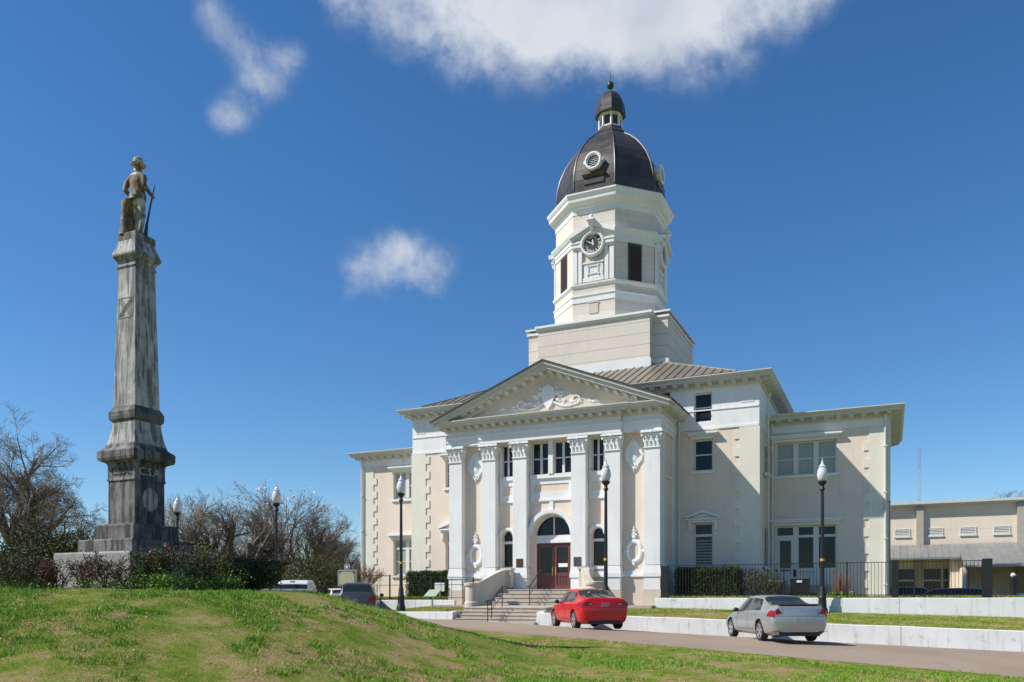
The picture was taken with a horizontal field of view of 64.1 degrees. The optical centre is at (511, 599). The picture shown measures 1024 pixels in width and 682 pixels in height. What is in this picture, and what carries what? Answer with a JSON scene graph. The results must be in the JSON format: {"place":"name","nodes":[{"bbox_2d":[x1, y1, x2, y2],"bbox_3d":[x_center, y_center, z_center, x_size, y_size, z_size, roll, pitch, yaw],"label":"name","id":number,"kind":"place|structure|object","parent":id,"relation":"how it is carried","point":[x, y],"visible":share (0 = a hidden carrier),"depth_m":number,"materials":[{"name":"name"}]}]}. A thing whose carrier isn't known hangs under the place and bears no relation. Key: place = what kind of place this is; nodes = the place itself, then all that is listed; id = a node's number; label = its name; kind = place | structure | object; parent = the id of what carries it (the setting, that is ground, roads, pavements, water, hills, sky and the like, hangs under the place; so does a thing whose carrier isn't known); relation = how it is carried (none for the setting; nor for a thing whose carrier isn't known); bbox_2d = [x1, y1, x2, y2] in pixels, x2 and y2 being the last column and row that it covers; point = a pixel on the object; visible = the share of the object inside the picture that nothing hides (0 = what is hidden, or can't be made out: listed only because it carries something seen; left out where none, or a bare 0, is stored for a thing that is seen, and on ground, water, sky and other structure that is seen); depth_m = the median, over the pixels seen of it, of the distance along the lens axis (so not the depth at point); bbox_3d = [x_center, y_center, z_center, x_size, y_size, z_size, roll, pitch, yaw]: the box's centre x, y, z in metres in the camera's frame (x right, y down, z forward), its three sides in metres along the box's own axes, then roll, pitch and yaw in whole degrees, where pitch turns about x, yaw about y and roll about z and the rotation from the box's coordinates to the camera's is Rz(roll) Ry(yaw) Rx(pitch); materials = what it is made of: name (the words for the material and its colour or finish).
{"place":"outdoors","nodes":[
{"label":"outdoors","id":0,"kind":"place"},
{"bbox_2d":[0,585,1023,681],"bbox_3d":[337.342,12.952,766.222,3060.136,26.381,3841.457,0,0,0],"label":"ground","id":1,"kind":"structure","parent":0,"point":[204,659],"depth_m":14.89,"materials":[{"name":"green plant"}]},
{"bbox_2d":[0,551,36,587],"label":"rose bush","id":2,"kind":"object","parent":1,"relation":"on","point":[10,566],"visible":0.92,"depth_m":17.18,"materials":[{"name":"green plant"}]},
{"bbox_2d":[3,550,50,588],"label":"rose bush","id":3,"kind":"object","parent":1,"relation":"on","point":[25,578],"visible":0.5,"depth_m":18.25,"materials":[{"name":"green plant"}]},
{"bbox_2d":[0,524,74,587],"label":"evergreen bush","id":4,"kind":"object","parent":1,"relation":"on","point":[38,545],"visible":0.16,"depth_m":33.81,"materials":[{"name":"green plant"}]},
{"bbox_2d":[13,556,68,589],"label":"rose bush","id":5,"kind":"object","parent":1,"relation":"on","point":[43,575],"visible":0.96,"depth_m":17.36,"materials":[{"name":"red plant"}]},
{"bbox_2d":[0,404,107,547],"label":"bare tree","id":6,"kind":"object","parent":1,"relation":"on","point":[35,512],"visible":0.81,"depth_m":41.10,"materials":[{"name":"brown plant"}]},
{"bbox_2d":[36,558,81,588],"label":"rose bush","id":7,"kind":"object","parent":1,"relation":"on","point":[63,578],"visible":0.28,"depth_m":17.90,"materials":[{"name":"red plant"}]},
{"bbox_2d":[36,528,94,584],"bbox_3d":[-17.933,-1.101,35.166,5.226,4.062,4.430,0,0,0],"label":"evergreen bush","id":8,"kind":"object","parent":1,"relation":"on","point":[71,542],"visible":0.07,"depth_m":34.03,"materials":[{"name":"green plant"}]},
{"bbox_2d":[48,555,105,588],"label":"rose bush","id":9,"kind":"object","parent":1,"relation":"on","point":[82,571],"visible":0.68,"depth_m":16.87,"materials":[{"name":"red plant"}]},
{"bbox_2d":[71,548,133,588],"bbox_3d":[-8.310,-0.629,16.691,1.186,0.865,0.988,0,0,0],"label":"rose bush","id":10,"kind":"object","parent":1,"relation":"on","point":[100,569],"visible":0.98,"depth_m":16.64,"materials":[{"name":"red plant"}]},
{"bbox_2d":[107,555,148,588],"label":"rose bush","id":11,"kind":"object","parent":1,"relation":"on","point":[128,585],"visible":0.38,"depth_m":17.22,"materials":[{"name":"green plant"}]},
{"bbox_2d":[54,156,213,588],"bbox_3d":[-9.180,-5.360,20.000,2.540,10.920,2.540,0,0,25],"label":"stone monument","id":12,"kind":"object","parent":1,"relation":"on","point":[135,456],"visible":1,"depth_m":19.70,"materials":[{"name":"stone"}]},
{"bbox_2d":[108,545,182,588],"bbox_3d":[-7.589,-0.670,17.064,1.727,1.011,1.520,0,0,0],"label":"rose bush","id":13,"kind":"object","parent":1,"relation":"on","point":[137,557],"visible":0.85,"depth_m":17.09,"materials":[{"name":"green plant"}]},
{"bbox_2d":[133,565,199,589],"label":"leafy weed","id":14,"kind":"object","parent":1,"relation":"on","point":[158,580],"visible":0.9,"depth_m":16.79,"materials":[{"name":"green plant"}]},
{"bbox_2d":[140,543,198,589],"bbox_3d":[-7.261,-0.713,17.449,1.508,1.099,1.422,0,0,33],"label":"rose bush","id":15,"kind":"object","parent":1,"relation":"on","point":[173,560],"visible":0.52,"depth_m":17.35,"materials":[{"name":"green plant"}]},
{"bbox_2d":[173,493,181,541],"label":"street lamp","id":16,"kind":"object","parent":1,"relation":"on","point":[177,507],"visible":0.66,"depth_m":41.91,"materials":[{"name":"white glass"}]},
{"bbox_2d":[168,545,221,589],"bbox_3d":[-7.202,-0.691,17.804,1.710,1.051,1.470,0,0,-38],"label":"rose bush","id":17,"kind":"object","parent":1,"relation":"on","point":[194,568],"visible":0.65,"depth_m":18.00,"materials":[{"name":"green plant"}]},
{"bbox_2d":[182,538,222,557],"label":"evergreen bush","id":18,"kind":"object","parent":1,"relation":"on","point":[205,548],"visible":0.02,"depth_m":35.41,"materials":[{"name":"green plant"}]},
{"bbox_2d":[165,494,241,551],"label":"woodland tree","id":19,"kind":"object","parent":1,"relation":"on","point":[199,518],"visible":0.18,"depth_m":69.94,"materials":[{"name":"brown plant"}]},
{"bbox_2d":[165,486,248,546],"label":"woodland tree","id":20,"kind":"object","parent":1,"relation":"on","point":[201,520],"visible":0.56,"depth_m":58.74,"materials":[{"name":"brown plant"}]},
{"bbox_2d":[165,500,254,558],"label":"woodland tree","id":21,"kind":"object","parent":1,"relation":"on","point":[229,528],"visible":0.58,"depth_m":57.00,"materials":[{"name":"brown plant"}]},
{"bbox_2d":[178,551,244,589],"bbox_3d":[-6.890,-0.665,18.584,1.595,1.042,1.451,0,0,-41],"label":"rose bush","id":22,"kind":"object","parent":1,"relation":"on","point":[215,565],"visible":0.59,"depth_m":18.62,"materials":[{"name":"green plant"}]},
{"bbox_2d":[180,509,248,551],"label":"woodland tree","id":23,"kind":"object","parent":1,"relation":"on","point":[236,534],"visible":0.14,"depth_m":82.37,"materials":[{"name":"brown plant"}]},
{"bbox_2d":[207,566,251,590],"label":"leafy weed","id":24,"kind":"object","parent":1,"relation":"on","point":[226,583],"visible":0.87,"depth_m":18.32,"materials":[{"name":"green plant"}]},
{"bbox_2d":[211,552,261,590],"bbox_3d":[-6.864,-0.612,20.102,1.344,1.136,1.626,0,0,0],"label":"garden bush","id":25,"kind":"object","parent":1,"relation":"on","point":[247,584],"visible":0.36,"depth_m":19.96,"materials":[{"name":"green plant"}]},
{"bbox_2d":[230,556,283,590],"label":"garden bush","id":26,"kind":"object","parent":1,"relation":"on","point":[267,576],"visible":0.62,"depth_m":20.27,"materials":[{"name":"green plant"}]},
{"bbox_2d":[220,505,310,560],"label":"woodland tree","id":27,"kind":"object","parent":1,"relation":"on","point":[243,544],"visible":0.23,"depth_m":75.74,"materials":[{"name":"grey plant"}]},
{"bbox_2d":[222,499,314,572],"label":"woodland tree","id":28,"kind":"object","parent":1,"relation":"on","point":[261,542],"visible":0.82,"depth_m":54.83,"materials":[{"name":"brown plant"}]},
{"bbox_2d":[272,482,280,588],"bbox_3d":[-10.948,-2.230,38.000,0.424,6.460,0.424,0,0,38],"label":"street lamp","id":29,"kind":"object","parent":1,"relation":"on","point":[276,497],"visible":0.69,"depth_m":37.94,"materials":[{"name":"black metal"}]},
{"bbox_2d":[227,480,335,576],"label":"woodland tree","id":30,"kind":"object","parent":1,"relation":"on","point":[269,504],"visible":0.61,"depth_m":64.91,"materials":[{"name":"brown plant"}]},
{"bbox_2d":[260,569,331,591],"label":"undergrowth bush","id":31,"kind":"object","parent":1,"relation":"on","point":[299,576],"visible":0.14,"depth_m":49.34,"materials":[{"name":"green plant"}]},
{"bbox_2d":[273,505,356,569],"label":"woodland tree","id":32,"kind":"object","parent":1,"relation":"on","point":[310,528],"visible":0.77,"depth_m":64.74,"materials":[{"name":"brown plant"}]},
{"bbox_2d":[284,551,352,591],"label":"undergrowth bush","id":33,"kind":"object","parent":1,"relation":"on","point":[326,572],"visible":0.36,"depth_m":51.06,"materials":[{"name":"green plant"}]},
{"bbox_2d":[284,516,359,566],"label":"woodland tree","id":34,"kind":"object","parent":1,"relation":"on","point":[333,535],"visible":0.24,"depth_m":68.87,"materials":[{"name":"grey plant"}]},
{"bbox_2d":[284,518,360,562],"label":"woodland tree","id":35,"kind":"object","parent":1,"relation":"on","point":[323,539],"visible":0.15,"depth_m":84.94,"materials":[{"name":"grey plant"}]},
{"bbox_2d":[296,534,360,570],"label":"woodland tree","id":36,"kind":"object","parent":1,"relation":"on","point":[334,551],"visible":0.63,"depth_m":63.34,"materials":[{"name":"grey plant"}]},
{"bbox_2d":[317,535,360,570],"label":"woodland tree","id":37,"kind":"object","parent":1,"relation":"on","point":[357,558],"visible":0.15,"depth_m":89.22,"materials":[{"name":"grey plant"}]},
{"bbox_2d":[338,564,356,585],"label":"marker sign","id":38,"kind":"object","parent":1,"relation":"on","point":[347,575],"visible":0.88,"depth_m":42.95,"materials":[{"name":"grey metal"}]},
{"bbox_2d":[353,561,385,583],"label":"bare shrub","id":39,"kind":"object","parent":1,"relation":"on","point":[365,573],"visible":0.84,"depth_m":45.30,"materials":[{"name":"brown plant"}]},
{"bbox_2d":[397,475,405,610],"bbox_3d":[-5.110,-2.650,37.676,0.424,6.460,0.424,0,0,0],"label":"street lamp","id":40,"kind":"object","parent":1,"relation":"on","point":[401,488],"visible":0.99,"depth_m":37.61,"materials":[{"name":"black metal"}]},
{"bbox_2d":[380,600,455,609],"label":"retaining wall","id":41,"kind":"structure","parent":1,"relation":"on","point":[389,604],"depth_m":41.88,"materials":[{"name":"white paint"}]},
{"bbox_2d":[313,573,473,599],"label":"iron fence","id":42,"kind":"object","parent":41,"relation":"on","point":[451,584],"visible":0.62,"depth_m":42.41,"materials":[{"name":"black metal"}]},
{"bbox_2d":[404,570,448,597],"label":"hedge","id":43,"kind":"object","parent":1,"relation":"on","point":[418,586],"visible":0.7,"depth_m":44.06,"materials":[{"name":"green plant"}]},
{"bbox_2d":[399,612,454,619],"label":"retaining wall","id":44,"kind":"structure","parent":1,"relation":"on","point":[435,615],"depth_m":35.72,"materials":[{"name":"white paint"}]},
{"bbox_2d":[424,590,440,607],"bbox_3d":[-3.644,-0.030,37.439,0.680,0.860,0.440,0,0,33],"label":"slanted plaque","id":45,"kind":"object","parent":1,"relation":"on","point":[432,593],"visible":1,"depth_m":37.41,"materials":[{"name":"green metal"}]},
{"bbox_2d":[435,583,443,596],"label":"lawn sign","id":46,"kind":"object","parent":1,"relation":"on","point":[439,587],"visible":0.82,"depth_m":42.31,"materials":[{"name":"grey metal"}]},
{"bbox_2d":[3,587,989,681],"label":"fallen leaves","id":47,"kind":"object","parent":1,"relation":"on","point":[360,623],"visible":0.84,"depth_m":15.74,"materials":[{"name":"brown plant"}]},
{"bbox_2d":[453,607,545,622],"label":"steps","id":48,"kind":"structure","parent":1,"relation":"on","point":[513,614],"depth_m":34.96,"materials":[{"name":"concrete"}]},
{"bbox_2d":[485,586,505,621],"bbox_3d":[-0.695,0.178,35.001,0.046,1.524,1.954,0,0,25],"label":"handrail","id":49,"kind":"object","parent":48,"relation":"on","point":[496,602],"visible":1,"depth_m":34.68,"materials":[{"name":"black metal"}]},
{"bbox_2d":[601,459,610,590],"bbox_3d":[3.849,-2.610,33.536,0.424,6.460,0.424,0,0,-17],"label":"street lamp","id":50,"kind":"object","parent":1,"relation":"on","point":[605,474],"visible":0.86,"depth_m":33.47,"materials":[{"name":"black metal"}]},
{"bbox_2d":[347,73,904,604],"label":"courthouse","id":51,"kind":"structure","parent":1,"relation":"on","point":[713,465],"depth_m":40.65,"materials":[{"name":"beige paint"}]},
{"bbox_2d":[387,465,410,501],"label":"window","id":52,"kind":"structure","parent":51,"relation":"in","point":[406,475],"depth_m":50.47,"materials":[{"name":"paint"}]},
{"bbox_2d":[387,534,410,576],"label":"window","id":53,"kind":"structure","parent":51,"relation":"in","point":[406,543],"depth_m":50.58,"materials":[{"name":"paint"}]},
{"bbox_2d":[439,454,448,489],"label":"window","id":54,"kind":"structure","parent":51,"relation":"in","point":[445,456],"depth_m":45.71,"materials":[{"name":"paint"}]},
{"bbox_2d":[438,522,451,569],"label":"window","id":55,"kind":"structure","parent":51,"relation":"in","point":[445,527],"depth_m":45.71,"materials":[{"name":"paint"}]},
{"bbox_2d":[498,528,512,569],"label":"arched window","id":56,"kind":"structure","parent":51,"relation":"in","point":[508,536],"depth_m":41.63,"materials":[{"name":"glass"}]},
{"bbox_2d":[503,446,512,476],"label":"window","id":57,"kind":"structure","parent":51,"relation":"in","point":[507,452],"depth_m":41.57,"materials":[{"name":"glass"}]},
{"bbox_2d":[533,443,547,474],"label":"window","id":58,"kind":"structure","parent":51,"relation":"in","point":[540,450],"depth_m":40.75,"materials":[{"name":"glass"}]},
{"bbox_2d":[539,545,554,588],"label":"door","id":59,"kind":"structure","parent":51,"relation":"in","point":[546,552],"depth_m":40.89,"materials":[{"name":"red paint"}]},
{"bbox_2d":[555,544,569,588],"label":"door","id":60,"kind":"structure","parent":51,"relation":"in","point":[562,552],"depth_m":40.54,"materials":[{"name":"red paint"}]},
{"bbox_2d":[555,441,570,473],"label":"window","id":61,"kind":"structure","parent":51,"relation":"in","point":[562,448],"depth_m":40.26,"materials":[{"name":"glass"}]},
{"bbox_2d":[588,524,603,568],"bbox_3d":[4.173,-2.555,39.456,0.940,2.150,0.420,0,0,25],"label":"arched window","id":62,"kind":"structure","parent":51,"relation":"in","point":[598,534],"depth_m":39.59,"materials":[{"name":"glass"}]},
{"bbox_2d":[592,438,603,470],"bbox_3d":[4.200,-7.000,39.515,0.640,1.600,0.110,0,0,25],"label":"window","id":63,"kind":"structure","parent":51,"relation":"in","point":[597,444],"depth_m":39.56,"materials":[{"name":"glass"}]},
{"bbox_2d":[686,510,719,567],"bbox_3d":[9.284,-2.890,39.705,1.570,2.900,0.500,0,0,25],"label":"window","id":64,"kind":"structure","parent":51,"relation":"in","point":[703,531],"depth_m":39.84,"materials":[{"name":"paint"}]},
{"bbox_2d":[687,430,718,473],"bbox_3d":[9.290,-7.115,39.707,1.470,1.990,0.490,0,0,25],"label":"window","id":65,"kind":"structure","parent":51,"relation":"in","point":[703,449],"depth_m":39.83,"materials":[{"name":"glass"}]},
{"bbox_2d":[694,392,711,422],"bbox_3d":[9.356,-9.340,39.897,0.890,1.440,0.090,0,0,25],"label":"window","id":66,"kind":"structure","parent":51,"relation":"in","point":[702,401],"depth_m":39.90,"materials":[{"name":"glass"}]},
{"bbox_2d":[763,526,770,569],"bbox_3d":[12.548,-2.535,40.256,0.290,2.130,1.000,0,0,25],"label":"window","id":67,"kind":"structure","parent":51,"relation":"in","point":[764,527],"depth_m":39.93,"materials":[{"name":"paint"}]},
{"bbox_2d":[763,444,770,477],"bbox_3d":[12.548,-6.835,40.256,0.290,1.530,1.000,0,0,25],"label":"window","id":68,"kind":"structure","parent":51,"relation":"in","point":[765,472],"depth_m":39.93,"materials":[{"name":"paint"}]},
{"bbox_2d":[778,538,792,584],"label":"side door","id":69,"kind":"structure","parent":51,"relation":"in","point":[785,545],"depth_m":41.12,"materials":[{"name":"paint"}]},
{"bbox_2d":[769,431,841,478],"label":"window","id":70,"kind":"structure","parent":51,"relation":"in","point":[798,459],"depth_m":40.70,"materials":[{"name":"glass"}]},
{"bbox_2d":[769,517,841,569],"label":"window","id":71,"kind":"structure","parent":51,"relation":"in","point":[806,539],"depth_m":40.65,"materials":[{"name":"glass"}]},
{"bbox_2d":[673,566,745,596],"bbox_3d":[9.190,-0.812,38.151,3.211,1.564,1.415,0,0,25],"label":"hedge","id":72,"kind":"object","parent":1,"relation":"on","point":[681,578],"visible":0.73,"depth_m":37.76,"materials":[{"name":"green plant"}]},
{"bbox_2d":[739,568,782,594],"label":"round bush","id":73,"kind":"object","parent":1,"relation":"on","point":[764,582],"visible":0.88,"depth_m":36.90,"materials":[{"name":"green plant"}]},
{"bbox_2d":[536,612,1023,651],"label":"retaining wall","id":74,"kind":"structure","parent":1,"relation":"on","point":[988,639],"depth_m":28.35,"materials":[{"name":"white paint"}]},
{"bbox_2d":[791,577,809,596],"bbox_3d":[13.137,-0.550,37.281,0.840,0.940,0.810,0,0,25],"label":"waste bin","id":75,"kind":"object","parent":1,"relation":"on","point":[798,586],"visible":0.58,"depth_m":36.97,"materials":[{"name":"black metal"}]},
{"bbox_2d":[655,598,1023,616],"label":"retaining wall","id":76,"kind":"structure","parent":1,"relation":"on","point":[1002,607],"depth_m":32.40,"materials":[{"name":"white paint"}]},
{"bbox_2d":[668,558,992,597],"bbox_3d":[12.645,-0.820,33.845,12.550,1.500,0.140,0,0,25],"label":"iron fence","id":77,"kind":"object","parent":76,"relation":"on","point":[987,577],"visible":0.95,"depth_m":32.98,"materials":[{"name":"black metal"}]},
{"bbox_2d":[661,566,667,596],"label":"gate panel","id":78,"kind":"structure","parent":77,"relation":"attached to","point":[664,581],"depth_m":36.51,"materials":[{"name":"black metal"}]},
{"bbox_2d":[818,570,866,596],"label":"dry plant","id":79,"kind":"object","parent":1,"relation":"on","point":[838,585],"visible":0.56,"depth_m":35.24,"materials":[{"name":"brown plant"}]},
{"bbox_2d":[888,500,890,596],"bbox_3d":[16.456,-2.200,35.642,0.111,4.300,0.111,0,0,-22],"label":"thin pole","id":80,"kind":"object","parent":1,"relation":"on","point":[889,569],"visible":0.87,"depth_m":35.61,"materials":[{"name":"black metal"}]},
{"bbox_2d":[900,587,928,596],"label":"parked car","id":81,"kind":"object","parent":1,"relation":"on","point":[917,590],"visible":0.06,"depth_m":44.27,"materials":[{"name":"blue paint"}]},
{"bbox_2d":[918,588,981,596],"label":"parked car","id":82,"kind":"object","parent":1,"relation":"on","point":[959,591],"visible":0.11,"depth_m":41.99,"materials":[{"name":"blue paint"}]},
{"bbox_2d":[890,497,1023,596],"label":"annex building","id":83,"kind":"structure","parent":1,"relation":"on","point":[953,531],"depth_m":59.38,"materials":[{"name":"paint"}]},
{"bbox_2d":[900,567,968,590],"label":"garage window","id":84,"kind":"structure","parent":83,"relation":"in","point":[927,571],"depth_m":60.80,"materials":[{"name":"black glass"}]},
{"bbox_2d":[1010,573,1016,595],"bbox_3d":[20.292,-0.565,33.098,0.260,1.030,0.254,0,0,0],"label":"bollard","id":85,"kind":"object","parent":1,"relation":"on","point":[1013,584],"visible":0.94,"depth_m":33.01,"materials":[{"name":"black metal"}]},
{"bbox_2d":[0,0,1023,574],"label":"sky","id":86,"kind":"structure","parent":0,"point":[348,224],"materials":[{"name":"blue"}]},
{"bbox_2d":[431,605,654,610],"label":"pavement","id":87,"kind":"structure","parent":0,"point":[548,607],"depth_m":36.55,"materials":[{"name":"concrete"}]},
{"bbox_2d":[464,568,514,606],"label":"stair wall","id":88,"kind":"structure","parent":87,"relation":"on","point":[482,591],"depth_m":39.46,"materials":[{"name":"paint"}]},
{"bbox_2d":[492,589,570,604],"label":"steps","id":89,"kind":"structure","parent":87,"relation":"on","point":[537,596],"depth_m":38.67,"materials":[{"name":"concrete"}]},
{"bbox_2d":[527,569,543,604],"bbox_3d":[1.109,-0.599,38.547,0.047,1.729,2.002,0,0,25],"label":"handrail","id":90,"kind":"object","parent":89,"relation":"on","point":[536,584],"visible":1,"depth_m":38.51,"materials":[{"name":"black metal"}]},
{"bbox_2d":[577,566,603,588],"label":"stair wall","id":91,"kind":"structure","parent":87,"relation":"on","point":[586,576],"depth_m":37.45,"materials":[{"name":"paint"}]},
{"bbox_2d":[335,595,1023,597],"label":"yard grass","id":92,"kind":"structure","parent":0,"point":[904,596],"depth_m":33.95,"materials":[{"name":"green plant"}]},
{"bbox_2d":[394,606,1023,630],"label":"lawn","id":93,"kind":"structure","parent":0,"point":[666,613],"depth_m":31.29,"materials":[{"name":"green plant"}]},
{"bbox_2d":[817,457,827,611],"bbox_3d":[12.652,-2.580,33.324,0.424,6.460,0.424,0,0,-34],"label":"street lamp","id":94,"kind":"object","parent":93,"relation":"on","point":[822,474],"visible":0.97,"depth_m":33.26,"materials":[{"name":"black metal"}]},
{"bbox_2d":[419,619,1023,676],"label":"road","id":95,"kind":"structure","parent":0,"point":[1008,663],"depth_m":24.05,"materials":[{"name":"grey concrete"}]},
{"bbox_2d":[483,621,536,624],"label":"kerb","id":96,"kind":"structure","parent":95,"relation":"on","point":[533,623],"depth_m":33.59,"materials":[{"name":"concrete"}]},
{"bbox_2d":[550,588,627,628],"bbox_3d":[2.732,0.318,30.191,2.046,1.450,4.518,0,0,-12],"label":"parked car","id":97,"kind":"object","parent":95,"relation":"on","point":[576,608],"visible":1,"depth_m":28.17,"materials":[{"name":"red paint"}]},
{"bbox_2d":[725,595,827,640],"bbox_3d":[8.620,0.577,27.190,2.083,1.470,4.840,0,0,-3],"label":"parked car","id":98,"kind":"object","parent":95,"relation":"on","point":[762,617],"visible":0.99,"depth_m":25.07,"materials":[{"name":"silver metal"}]},
{"bbox_2d":[766,580,785,594],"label":"bush","id":99,"kind":"object","parent":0,"point":[770,593],"visible":0.33,"depth_m":37.67,"materials":[{"name":"green plant"}]},
{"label":"drive","id":100,"kind":"structure","parent":0,"visible":0},
{"bbox_2d":[261,580,322,593],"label":"pickup truck","id":101,"kind":"object","parent":100,"relation":"on","point":[292,585],"visible":0.21,"depth_m":40.04,"materials":[{"name":"white paint"}]},
{"bbox_2d":[324,588,340,595],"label":"parked car","id":102,"kind":"object","parent":100,"relation":"on","point":[336,591],"visible":0.13,"depth_m":49.10,"materials":[{"name":"white paint"}]},
{"bbox_2d":[338,582,383,608],"bbox_3d":[-7.649,0.030,41.294,2.277,1.740,4.712,0,0,-6],"label":"parked car","id":103,"kind":"object","parent":100,"relation":"on","point":[362,593],"visible":0.56,"depth_m":39.04,"materials":[{"name":"grey paint"}]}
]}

